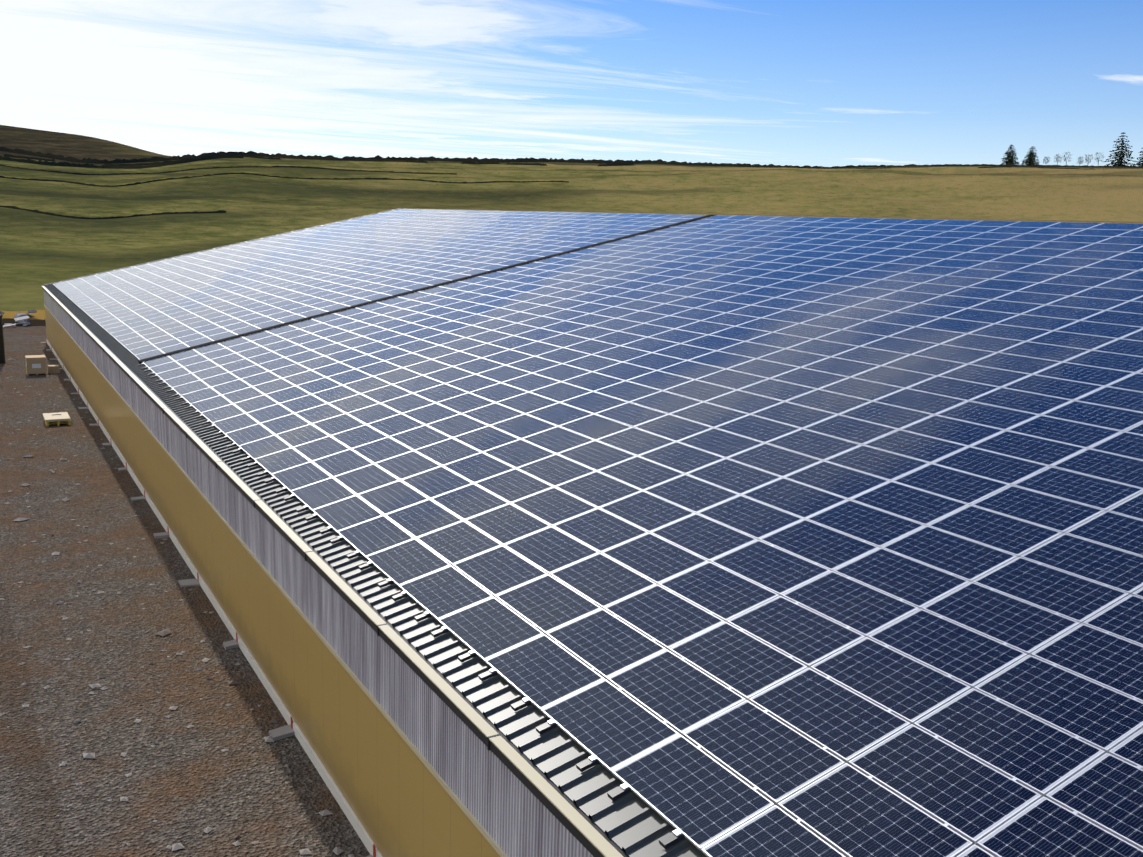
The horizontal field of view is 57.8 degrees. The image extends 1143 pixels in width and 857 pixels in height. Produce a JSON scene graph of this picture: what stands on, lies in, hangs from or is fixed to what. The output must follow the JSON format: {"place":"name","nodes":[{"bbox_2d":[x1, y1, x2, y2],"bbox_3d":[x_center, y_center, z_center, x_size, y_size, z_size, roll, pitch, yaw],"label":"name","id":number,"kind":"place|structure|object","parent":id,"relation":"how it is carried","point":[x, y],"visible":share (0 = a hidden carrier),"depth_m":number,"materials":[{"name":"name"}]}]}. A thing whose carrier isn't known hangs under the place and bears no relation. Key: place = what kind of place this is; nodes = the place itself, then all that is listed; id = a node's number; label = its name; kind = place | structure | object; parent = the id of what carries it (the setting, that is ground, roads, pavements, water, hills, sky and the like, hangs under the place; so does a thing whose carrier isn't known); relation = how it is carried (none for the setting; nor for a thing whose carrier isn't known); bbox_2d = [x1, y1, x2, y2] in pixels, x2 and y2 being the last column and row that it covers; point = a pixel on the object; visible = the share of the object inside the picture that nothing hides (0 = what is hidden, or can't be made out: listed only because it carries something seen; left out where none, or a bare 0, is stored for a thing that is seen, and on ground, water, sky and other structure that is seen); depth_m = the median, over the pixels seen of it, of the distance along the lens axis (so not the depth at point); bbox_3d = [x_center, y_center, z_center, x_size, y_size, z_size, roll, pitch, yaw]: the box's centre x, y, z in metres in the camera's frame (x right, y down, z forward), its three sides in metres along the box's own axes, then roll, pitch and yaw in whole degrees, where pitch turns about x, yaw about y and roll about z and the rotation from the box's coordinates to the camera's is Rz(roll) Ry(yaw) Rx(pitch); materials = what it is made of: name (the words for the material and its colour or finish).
{"place":"outdoors","nodes":[
{"label":"outdoors","id":0,"kind":"place"},
{"bbox_2d":[0,314,5,363],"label":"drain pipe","id":1,"kind":"object","parent":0,"point":[2,354],"visible":1,"depth_m":69.67,"materials":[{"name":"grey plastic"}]},
{"bbox_2d":[0,125,1142,856],"bbox_3d":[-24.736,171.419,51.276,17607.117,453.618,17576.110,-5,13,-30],"label":"terrain","id":2,"kind":"structure","parent":0,"point":[270,811],"depth_m":37.98,"materials":[{"name":"green plant"}]},
{"bbox_2d":[0,310,36,326],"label":"rubble heap","id":3,"kind":"object","parent":2,"relation":"on","point":[22,318],"visible":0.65,"depth_m":90.96,"materials":[{"name":"grey stone"}]},
{"bbox_2d":[25,355,59,375],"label":"cardboard boxes","id":4,"kind":"object","parent":2,"relation":"on","point":[36,364],"visible":1,"depth_m":65.50,"materials":[{"name":"beige cardboard"}]},
{"bbox_2d":[43,412,70,425],"bbox_3d":[-25.637,-0.478,51.544,1.134,0.374,1.836,-5,13,-30],"label":"pallet stack","id":5,"kind":"object","parent":2,"relation":"on","point":[58,418],"visible":1,"depth_m":51.08,"materials":[{"name":"beige wood"}]},
{"bbox_2d":[0,354,354,856],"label":"yard stones","id":6,"kind":"object","parent":2,"relation":"on","point":[325,812],"visible":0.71,"depth_m":23.77,"materials":[{"name":"beige stone"}]},
{"bbox_2d":[0,146,1142,218],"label":"hedgerows","id":7,"kind":"object","parent":2,"relation":"on","point":[251,154],"visible":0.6,"depth_m":429.08,"materials":[{"name":"green plant"}]},
{"bbox_2d":[41,208,1142,856],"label":"building","id":8,"kind":"structure","parent":2,"relation":"on","point":[391,726],"depth_m":19.24,"materials":[{"name":"beige"}]},
{"bbox_2d":[41,286,500,749],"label":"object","id":9,"kind":"object","parent":8,"relation":"on","point":[488,743],"visible":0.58,"depth_m":16.27,"materials":[{"name":"grey metal"}]},
{"bbox_2d":[45,209,1141,856],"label":"roof sheet","id":10,"kind":"object","parent":8,"relation":"on","point":[631,823],"visible":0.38,"depth_m":14.57,"materials":[{"name":"white metal"}]},
{"bbox_2d":[114,210,1141,848],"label":"clamps","id":11,"kind":"object","parent":10,"relation":"on","point":[672,838],"visible":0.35,"depth_m":16.16,"materials":[{"name":"silver metal"}]},
{"bbox_2d":[53,209,1142,856],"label":"solar panels","id":12,"kind":"object","parent":8,"relation":"on","point":[941,365],"visible":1,"depth_m":19.62,"materials":[{"name":"blue glass"}]},
{"bbox_2d":[1002,145,1019,164],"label":"conifer","id":13,"kind":"object","parent":2,"relation":"on","point":[1010,156],"visible":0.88,"depth_m":451.91,"materials":[{"name":"green plant"}]},
{"bbox_2d":[1020,146,1038,165],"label":"conifer","id":14,"kind":"object","parent":2,"relation":"on","point":[1029,159],"visible":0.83,"depth_m":449.02,"materials":[{"name":"green plant"}]},
{"bbox_2d":[1104,132,1136,165],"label":"conifer","id":15,"kind":"object","parent":2,"relation":"on","point":[1120,155],"visible":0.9,"depth_m":434.55,"materials":[{"name":"green plant"}]},
{"bbox_2d":[1133,148,1142,165],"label":"conifer","id":16,"kind":"object","parent":2,"relation":"on","point":[1140,161],"visible":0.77,"depth_m":431.94,"materials":[{"name":"green plant"}]},
{"bbox_2d":[0,0,1142,166],"label":"sky","id":17,"kind":"structure","parent":0,"point":[825,83],"materials":[{"name":"blue"}]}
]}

